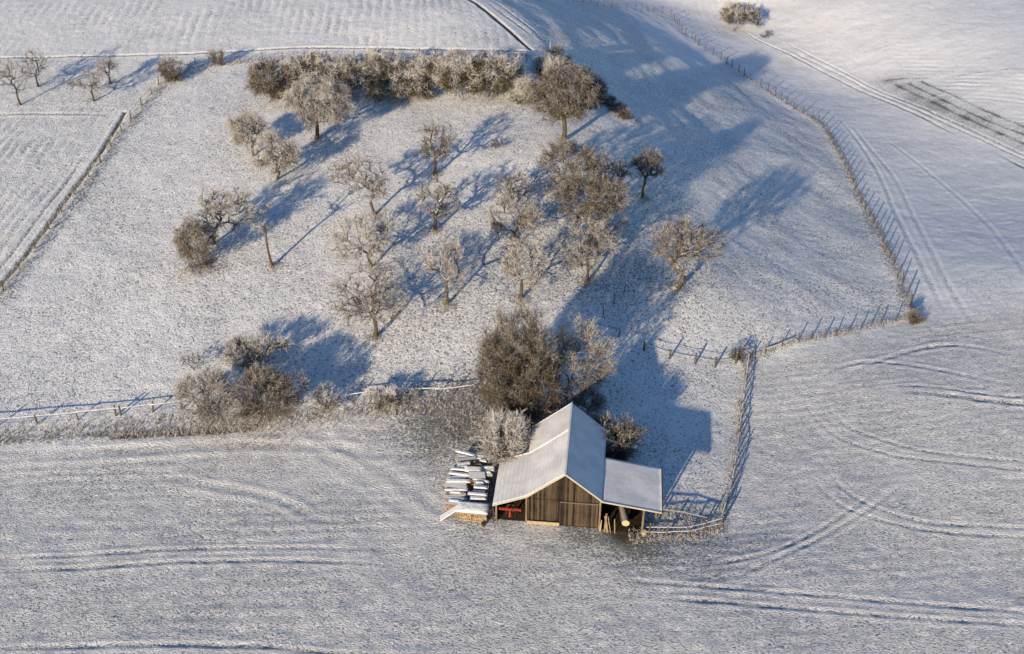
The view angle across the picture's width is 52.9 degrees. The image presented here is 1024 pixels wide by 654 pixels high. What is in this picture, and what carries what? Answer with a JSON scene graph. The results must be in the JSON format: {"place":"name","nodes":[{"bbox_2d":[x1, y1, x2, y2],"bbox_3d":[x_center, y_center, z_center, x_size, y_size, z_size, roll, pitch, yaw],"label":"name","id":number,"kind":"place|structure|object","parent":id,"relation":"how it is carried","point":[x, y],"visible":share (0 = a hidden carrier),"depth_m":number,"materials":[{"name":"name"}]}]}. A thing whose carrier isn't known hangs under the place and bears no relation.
{"place":"outdoors","nodes":[
{"label":"outdoors","id":0,"kind":"place"},
{"bbox_2d":[0,0,1023,653],"bbox_3d":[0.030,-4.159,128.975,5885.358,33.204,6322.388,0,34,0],"label":"ground","id":1,"kind":"structure","parent":0,"point":[876,500],"depth_m":119.33,"materials":[{"name":"white snow"}]},
{"bbox_2d":[0,55,29,104],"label":"young tree","id":2,"kind":"object","parent":1,"relation":"on","point":[3,72],"visible":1,"depth_m":157.21,"materials":[{"name":"brown plant"}]},
{"bbox_2d":[11,46,50,86],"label":"young tree","id":3,"kind":"object","parent":1,"relation":"on","point":[35,74],"visible":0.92,"depth_m":163.13,"materials":[{"name":"brown plant"}]},
{"bbox_2d":[1,86,151,290],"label":"wire fence","id":4,"kind":"object","parent":1,"relation":"on","point":[74,189],"visible":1,"depth_m":137.99,"materials":[{"name":"brown wood"}]},
{"bbox_2d":[65,67,104,101],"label":"young tree","id":5,"kind":"object","parent":1,"relation":"on","point":[90,84],"visible":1,"depth_m":158.99,"materials":[{"name":"brown plant"}]},
{"bbox_2d":[0,399,181,423],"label":"rail fence","id":6,"kind":"object","parent":1,"relation":"on","point":[113,407],"visible":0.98,"depth_m":105.63,"materials":[{"name":"wood"}]},
{"bbox_2d":[95,52,117,84],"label":"young tree","id":7,"kind":"object","parent":1,"relation":"on","point":[103,67],"visible":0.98,"depth_m":163.66,"materials":[{"name":"brown plant"}]},
{"bbox_2d":[155,54,186,82],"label":"shrub","id":8,"kind":"object","parent":1,"relation":"on","point":[173,74],"visible":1,"depth_m":164.40,"materials":[{"name":"brown plant"}]},
{"bbox_2d":[177,350,202,369],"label":"shrub","id":9,"kind":"object","parent":1,"relation":"on","point":[192,361],"visible":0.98,"depth_m":111.13,"materials":[{"name":"brown plant"}]},
{"bbox_2d":[169,216,222,271],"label":"shrub","id":10,"kind":"object","parent":1,"relation":"on","point":[194,231],"visible":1,"depth_m":122.49,"materials":[{"name":"brown plant"}]},
{"bbox_2d":[170,361,244,427],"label":"shrub","id":11,"kind":"object","parent":1,"relation":"on","point":[215,384],"visible":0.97,"depth_m":103.84,"materials":[{"name":"brown plant"}]},
{"bbox_2d":[205,47,218,64],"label":"shrub","id":12,"kind":"object","parent":1,"relation":"on","point":[213,58],"visible":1,"depth_m":169.60,"materials":[{"name":"brown plant"}]},
{"bbox_2d":[215,49,226,65],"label":"shrub","id":13,"kind":"object","parent":1,"relation":"on","point":[221,57],"visible":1,"depth_m":169.42,"materials":[{"name":"brown plant"}]},
{"bbox_2d":[180,183,264,244],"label":"fruit tree","id":14,"kind":"object","parent":1,"relation":"on","point":[213,214],"visible":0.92,"depth_m":126.79,"materials":[{"name":"brown plant"}]},
{"bbox_2d":[222,105,269,156],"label":"fruit tree","id":15,"kind":"object","parent":1,"relation":"on","point":[245,132],"visible":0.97,"depth_m":143.62,"materials":[{"name":"brown plant"}]},
{"bbox_2d":[214,325,295,374],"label":"shrub","id":16,"kind":"object","parent":1,"relation":"on","point":[261,340],"visible":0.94,"depth_m":111.60,"materials":[{"name":"brown plant"}]},
{"bbox_2d":[244,200,273,267],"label":"fruit tree","id":17,"kind":"object","parent":1,"relation":"on","point":[261,226],"visible":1,"depth_m":122.64,"materials":[{"name":"brown plant"}]},
{"bbox_2d":[219,359,312,428],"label":"shrub","id":18,"kind":"object","parent":1,"relation":"on","point":[261,377],"visible":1,"depth_m":103.24,"materials":[{"name":"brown plant"}]},
{"bbox_2d":[244,55,301,102],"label":"shrub","id":19,"kind":"object","parent":1,"relation":"on","point":[259,81],"visible":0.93,"depth_m":156.19,"materials":[{"name":"brown plant"}]},
{"bbox_2d":[247,126,305,180],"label":"fruit tree","id":20,"kind":"object","parent":1,"relation":"on","point":[292,153],"visible":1,"depth_m":138.29,"materials":[{"name":"brown plant"}]},
{"bbox_2d":[279,48,343,95],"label":"shrub","id":21,"kind":"object","parent":1,"relation":"on","point":[311,62],"visible":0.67,"depth_m":156.96,"materials":[{"name":"brown plant"}]},
{"bbox_2d":[275,68,359,139],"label":"fruit tree","id":22,"kind":"object","parent":1,"relation":"on","point":[294,100],"visible":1,"depth_m":145.70,"materials":[{"name":"brown plant"}]},
{"bbox_2d":[309,380,344,416],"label":"shrub","id":23,"kind":"object","parent":1,"relation":"on","point":[329,405],"visible":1,"depth_m":106.71,"materials":[{"name":"brown plant"}]},
{"bbox_2d":[314,50,374,98],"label":"shrub","id":24,"kind":"object","parent":1,"relation":"on","point":[346,63],"visible":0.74,"depth_m":157.36,"materials":[{"name":"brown plant"}]},
{"bbox_2d":[157,48,547,83],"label":"wire fence","id":25,"kind":"object","parent":1,"relation":"on","point":[326,54],"visible":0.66,"depth_m":171.15,"materials":[{"name":"brown wood"}]},
{"bbox_2d":[320,148,391,216],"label":"fruit tree","id":26,"kind":"object","parent":1,"relation":"on","point":[374,191],"visible":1,"depth_m":130.77,"materials":[{"name":"brown plant"}]},
{"bbox_2d":[328,206,403,268],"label":"fruit tree","id":27,"kind":"object","parent":1,"relation":"on","point":[377,226],"visible":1,"depth_m":122.97,"materials":[{"name":"brown plant"}]},
{"bbox_2d":[322,258,411,339],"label":"fruit tree","id":28,"kind":"object","parent":1,"relation":"on","point":[373,305],"visible":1,"depth_m":112.71,"materials":[{"name":"brown plant"}]},
{"bbox_2d":[347,46,413,102],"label":"shrub","id":29,"kind":"object","parent":1,"relation":"on","point":[376,61],"visible":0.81,"depth_m":157.30,"materials":[{"name":"brown plant"}]},
{"bbox_2d":[362,380,406,411],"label":"shrub","id":30,"kind":"object","parent":1,"relation":"on","point":[393,402],"visible":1,"depth_m":107.24,"materials":[{"name":"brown plant"}]},
{"bbox_2d":[334,382,472,405],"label":"rail fence","id":31,"kind":"object","parent":1,"relation":"on","point":[416,389],"visible":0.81,"depth_m":109.26,"materials":[{"name":"wood"}]},
{"bbox_2d":[371,55,436,100],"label":"shrub","id":32,"kind":"object","parent":1,"relation":"on","point":[397,89],"visible":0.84,"depth_m":157.32,"materials":[{"name":"brown plant"}]},
{"bbox_2d":[396,386,418,405],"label":"shrub","id":33,"kind":"object","parent":1,"relation":"on","point":[408,395],"visible":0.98,"depth_m":108.43,"materials":[{"name":"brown plant"}]},
{"bbox_2d":[402,48,465,101],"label":"shrub","id":34,"kind":"object","parent":1,"relation":"on","point":[425,65],"visible":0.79,"depth_m":157.33,"materials":[{"name":"brown plant"}]},
{"bbox_2d":[416,114,456,175],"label":"fruit tree","id":35,"kind":"object","parent":1,"relation":"on","point":[432,129],"visible":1,"depth_m":138.98,"materials":[{"name":"brown plant"}]},
{"bbox_2d":[411,175,462,231],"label":"fruit tree","id":36,"kind":"object","parent":1,"relation":"on","point":[438,209],"visible":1,"depth_m":130.05,"materials":[{"name":"brown plant"}]},
{"bbox_2d":[417,234,472,304],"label":"fruit tree","id":37,"kind":"object","parent":1,"relation":"on","point":[455,245],"visible":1,"depth_m":117.22,"materials":[{"name":"brown plant"}]},
{"bbox_2d":[440,504,461,520],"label":"board","id":38,"kind":"object","parent":1,"relation":"on","point":[448,513],"visible":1,"depth_m":95.10,"materials":[{"name":"white"}]},
{"bbox_2d":[443,493,466,509],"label":"firewood stack","id":39,"kind":"object","parent":1,"relation":"on","point":[452,500],"visible":0.77,"depth_m":96.07,"materials":[{"name":"white"}]},
{"bbox_2d":[444,482,467,499],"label":"firewood stack","id":40,"kind":"object","parent":1,"relation":"on","point":[458,488],"visible":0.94,"depth_m":96.95,"materials":[{"name":"white"}]},
{"bbox_2d":[0,46,916,549],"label":"dry grass","id":41,"kind":"structure","parent":1,"relation":"on","point":[394,412],"depth_m":107.36,"materials":[{"name":"plant"}]},
{"bbox_2d":[446,471,470,491],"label":"firewood stack","id":42,"kind":"object","parent":1,"relation":"on","point":[461,477],"visible":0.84,"depth_m":98.06,"materials":[{"name":"white"}]},
{"bbox_2d":[450,461,470,472],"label":"firewood stack","id":43,"kind":"object","parent":1,"relation":"on","point":[458,467],"visible":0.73,"depth_m":99.22,"materials":[{"name":"white"}]},
{"bbox_2d":[428,44,492,100],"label":"shrub","id":44,"kind":"object","parent":1,"relation":"on","point":[454,68],"visible":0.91,"depth_m":156.53,"materials":[{"name":"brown plant"}]},
{"bbox_2d":[457,512,470,520],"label":"firewood stack","id":45,"kind":"object","parent":1,"relation":"on","point":[464,516],"visible":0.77,"depth_m":94.81,"materials":[{"name":"beige wood"}]},
{"bbox_2d":[455,449,476,465],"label":"firewood stack","id":46,"kind":"object","parent":1,"relation":"on","point":[466,456],"visible":0.77,"depth_m":100.40,"materials":[{"name":"white"}]},
{"bbox_2d":[464,466,485,488],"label":"firewood stack","id":47,"kind":"object","parent":1,"relation":"on","point":[474,471],"visible":0.78,"depth_m":98.26,"materials":[{"name":"white"}]},
{"bbox_2d":[467,489,487,502],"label":"firewood stack","id":48,"kind":"object","parent":1,"relation":"on","point":[479,496],"visible":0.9,"depth_m":95.99,"materials":[{"name":"white"}]},
{"bbox_2d":[471,513,488,522],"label":"firewood stack","id":49,"kind":"object","parent":1,"relation":"on","point":[479,517],"visible":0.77,"depth_m":94.62,"materials":[{"name":"beige wood"}]},
{"bbox_2d":[456,501,488,514],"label":"tarpaulin","id":50,"kind":"object","parent":49,"relation":"on","point":[474,507],"visible":1,"depth_m":94.59,"materials":[{"name":"white"}]},
{"bbox_2d":[472,478,489,497],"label":"firewood stack","id":51,"kind":"object","parent":1,"relation":"on","point":[481,484],"visible":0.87,"depth_m":97.30,"materials":[{"name":"white"}]},
{"bbox_2d":[475,452,491,465],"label":"firewood stack","id":52,"kind":"object","parent":1,"relation":"on","point":[480,461],"visible":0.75,"depth_m":100.31,"materials":[{"name":"white"}]},
{"bbox_2d":[482,466,494,484],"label":"firewood stack","id":53,"kind":"object","parent":1,"relation":"on","point":[489,473],"visible":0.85,"depth_m":98.92,"materials":[{"name":"white"}]},
{"bbox_2d":[486,506,494,521],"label":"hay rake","id":54,"kind":"object","parent":1,"relation":"on","point":[490,512],"visible":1,"depth_m":94.60,"materials":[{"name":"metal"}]},
{"bbox_2d":[462,45,523,99],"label":"shrub","id":55,"kind":"object","parent":1,"relation":"on","point":[504,65],"visible":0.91,"depth_m":157.04,"materials":[{"name":"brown plant"}]},
{"bbox_2d":[490,136,505,148],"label":"shrub","id":56,"kind":"object","parent":1,"relation":"on","point":[493,144],"visible":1,"depth_m":147.74,"materials":[{"name":"brown plant"}]},
{"bbox_2d":[469,408,530,471],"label":"shrub","id":57,"kind":"object","parent":1,"relation":"on","point":[514,424],"visible":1,"depth_m":98.30,"materials":[{"name":"grey plant"}]},
{"bbox_2d":[499,503,520,517],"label":"farm implement","id":58,"kind":"object","parent":1,"relation":"on","point":[509,509],"visible":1,"depth_m":94.42,"materials":[{"name":"red paint"}]},
{"bbox_2d":[497,499,524,520],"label":"open bay","id":59,"kind":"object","parent":1,"relation":"on","point":[519,515],"depth_m":95.98,"materials":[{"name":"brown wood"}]},
{"bbox_2d":[489,169,536,209],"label":"fruit tree","id":60,"kind":"object","parent":1,"relation":"on","point":[508,182],"visible":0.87,"depth_m":135.46,"materials":[{"name":"brown plant"}]},
{"bbox_2d":[484,190,545,241],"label":"fruit tree","id":61,"kind":"object","parent":1,"relation":"on","point":[525,220],"visible":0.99,"depth_m":128.51,"materials":[{"name":"brown plant"}]},
{"bbox_2d":[505,52,526,81],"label":"shrub","id":62,"kind":"object","parent":1,"relation":"on","point":[522,68],"visible":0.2,"depth_m":160.58,"materials":[{"name":"plant"}]},
{"bbox_2d":[470,296,565,424],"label":"bushy tree","id":63,"kind":"object","parent":1,"relation":"on","point":[532,342],"visible":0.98,"depth_m":101.21,"materials":[{"name":"brown plant"}]},
{"bbox_2d":[505,73,535,106],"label":"shrub","id":64,"kind":"object","parent":1,"relation":"on","point":[518,85],"visible":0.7,"depth_m":158.04,"materials":[{"name":"beige plant"}]},
{"bbox_2d":[505,0,540,41],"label":"wire fence","id":65,"kind":"object","parent":1,"relation":"on","point":[521,17],"visible":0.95,"depth_m":185.80,"materials":[{"name":"wood"}]},
{"bbox_2d":[499,231,554,300],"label":"fruit tree","id":66,"kind":"object","parent":1,"relation":"on","point":[508,265],"visible":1,"depth_m":119.08,"materials":[{"name":"brown plant"}]},
{"bbox_2d":[527,521,558,525],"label":"plank","id":67,"kind":"object","parent":1,"relation":"on","point":[543,523],"visible":1,"depth_m":94.43,"materials":[{"name":"beige wood"}]},
{"bbox_2d":[529,53,564,77],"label":"shrub","id":68,"kind":"object","parent":1,"relation":"on","point":[539,63],"visible":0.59,"depth_m":166.58,"materials":[{"name":"plant"}]},
{"bbox_2d":[549,41,564,55],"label":"shrub","id":69,"kind":"object","parent":1,"relation":"on","point":[558,48],"visible":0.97,"depth_m":177.57,"materials":[{"name":"brown plant"}]},
{"bbox_2d":[552,392,568,409],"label":"shrub","id":70,"kind":"object","parent":1,"relation":"on","point":[560,394],"visible":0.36,"depth_m":108.19,"materials":[{"name":"brown plant"}]},
{"bbox_2d":[518,54,606,141],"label":"fruit tree","id":71,"kind":"object","parent":1,"relation":"on","point":[564,98],"visible":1,"depth_m":146.18,"materials":[{"name":"brown plant"}]},
{"bbox_2d":[560,54,572,63],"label":"shrub","id":72,"kind":"object","parent":1,"relation":"on","point":[567,56],"visible":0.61,"depth_m":176.00,"materials":[{"name":"brown plant"}]},
{"bbox_2d":[532,137,609,193],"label":"fruit tree","id":73,"kind":"object","parent":1,"relation":"on","point":[572,151],"visible":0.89,"depth_m":138.06,"materials":[{"name":"brown plant"}]},
{"bbox_2d":[492,402,662,532],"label":"barn","id":74,"kind":"structure","parent":1,"relation":"on","point":[567,448],"depth_m":94.21,"materials":[{"name":"brown wood"}]},
{"bbox_2d":[559,502,598,527],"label":"sliding door","id":75,"kind":"structure","parent":74,"relation":"in","point":[567,518],"depth_m":93.62,"materials":[{"name":"brown wood"}]},
{"bbox_2d":[546,309,624,406],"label":"bushy tree","id":76,"kind":"object","parent":1,"relation":"on","point":[597,378],"visible":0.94,"depth_m":106.32,"materials":[{"name":"brown plant"}]},
{"bbox_2d":[540,164,636,247],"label":"fruit tree","id":77,"kind":"object","parent":1,"relation":"on","point":[567,188],"visible":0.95,"depth_m":127.38,"materials":[{"name":"brown plant"}]},
{"bbox_2d":[555,214,623,283],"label":"fruit tree","id":78,"kind":"object","parent":1,"relation":"on","point":[578,259],"visible":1,"depth_m":123.46,"materials":[{"name":"brown plant"}]},
{"bbox_2d":[573,67,609,109],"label":"shrub","id":79,"kind":"object","parent":1,"relation":"on","point":[602,86],"visible":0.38,"depth_m":160.93,"materials":[{"name":"brown plant"}]},
{"bbox_2d":[574,387,609,417],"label":"shrub","id":80,"kind":"object","parent":1,"relation":"on","point":[594,400],"visible":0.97,"depth_m":106.70,"materials":[{"name":"brown plant"}]},
{"bbox_2d":[603,513,606,531],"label":"wood slab","id":81,"kind":"structure","parent":1,"relation":"on","point":[605,522],"depth_m":93.81,"materials":[{"name":"beige wood"}]},
{"bbox_2d":[591,322,620,336],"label":"rail fence","id":82,"kind":"object","parent":1,"relation":"on","point":[610,326],"visible":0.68,"depth_m":118.93,"materials":[{"name":"wood"}]},
{"bbox_2d":[602,93,617,106],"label":"shrub","id":83,"kind":"object","parent":1,"relation":"on","point":[607,100],"visible":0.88,"depth_m":166.35,"materials":[{"name":"brown plant"}]},
{"bbox_2d":[597,154,635,205],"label":"fruit tree","id":84,"kind":"object","parent":1,"relation":"on","point":[622,173],"visible":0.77,"depth_m":137.66,"materials":[{"name":"brown plant"}]},
{"bbox_2d":[608,100,626,113],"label":"shrub","id":85,"kind":"object","parent":1,"relation":"on","point":[619,104],"visible":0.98,"depth_m":165.19,"materials":[{"name":"brown plant"}]},
{"bbox_2d":[590,408,647,461],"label":"shrub","id":86,"kind":"object","parent":1,"relation":"on","point":[624,435],"visible":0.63,"depth_m":100.98,"materials":[{"name":"brown plant"}]},
{"bbox_2d":[600,503,640,532],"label":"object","id":87,"kind":"structure","parent":1,"relation":"on","point":[613,513],"depth_m":95.81,"materials":[{"name":"wood"}]},
{"bbox_2d":[618,506,629,525],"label":"log","id":88,"kind":"object","parent":87,"relation":"on","point":[624,517],"visible":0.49,"depth_m":94.50,"materials":[{"name":"brown wood"}]},
{"bbox_2d":[616,107,633,120],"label":"shrub","id":89,"kind":"object","parent":1,"relation":"on","point":[626,113],"visible":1,"depth_m":164.29,"materials":[{"name":"brown plant"}]},
{"bbox_2d":[626,143,667,198],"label":"fruit tree","id":90,"kind":"object","parent":1,"relation":"on","point":[649,158],"visible":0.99,"depth_m":141.41,"materials":[{"name":"brown plant"}]},
{"bbox_2d":[660,509,707,524],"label":"rail fence","id":91,"kind":"object","parent":1,"relation":"on","point":[683,512],"visible":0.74,"depth_m":95.94,"materials":[{"name":"wood"}]},
{"bbox_2d":[639,211,730,291],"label":"fruit tree","id":92,"kind":"object","parent":1,"relation":"on","point":[697,241],"visible":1,"depth_m":122.50,"materials":[{"name":"brown plant"}]},
{"bbox_2d":[646,516,723,536],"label":"rail fence","id":93,"kind":"object","parent":1,"relation":"on","point":[689,527],"visible":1,"depth_m":94.04,"materials":[{"name":"grey wood"}]},
{"bbox_2d":[643,340,738,367],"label":"wire fence","id":94,"kind":"object","parent":1,"relation":"on","point":[695,359],"visible":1,"depth_m":117.59,"materials":[{"name":"wood"}]},
{"bbox_2d":[720,350,748,522],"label":"rail fence","id":95,"kind":"object","parent":1,"relation":"on","point":[726,499],"visible":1,"depth_m":104.86,"materials":[{"name":"wood"}]},
{"bbox_2d":[725,343,749,362],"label":"shrub","id":96,"kind":"object","parent":1,"relation":"on","point":[740,352],"visible":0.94,"depth_m":119.08,"materials":[{"name":"beige plant"}]},
{"bbox_2d":[718,0,765,30],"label":"shrub","id":97,"kind":"object","parent":1,"relation":"on","point":[744,13],"visible":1,"depth_m":263.34,"materials":[{"name":"beige plant"}]},
{"bbox_2d":[582,0,913,305],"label":"wire fence","id":98,"kind":"object","parent":1,"relation":"on","point":[886,245],"visible":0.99,"depth_m":182.50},
{"bbox_2d":[760,29,772,37],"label":"shrub","id":99,"kind":"object","parent":1,"relation":"on","point":[766,34],"visible":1,"depth_m":259.95,"materials":[{"name":"beige plant"}]},
{"bbox_2d":[751,313,900,357],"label":"wire fence","id":100,"kind":"object","parent":1,"relation":"on","point":[783,338],"visible":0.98,"depth_m":122.67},
{"bbox_2d":[904,308,928,324],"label":"shrub","id":101,"kind":"object","parent":1,"relation":"on","point":[915,318],"visible":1,"depth_m":124.94,"materials":[{"name":"brown plant"}]}
]}

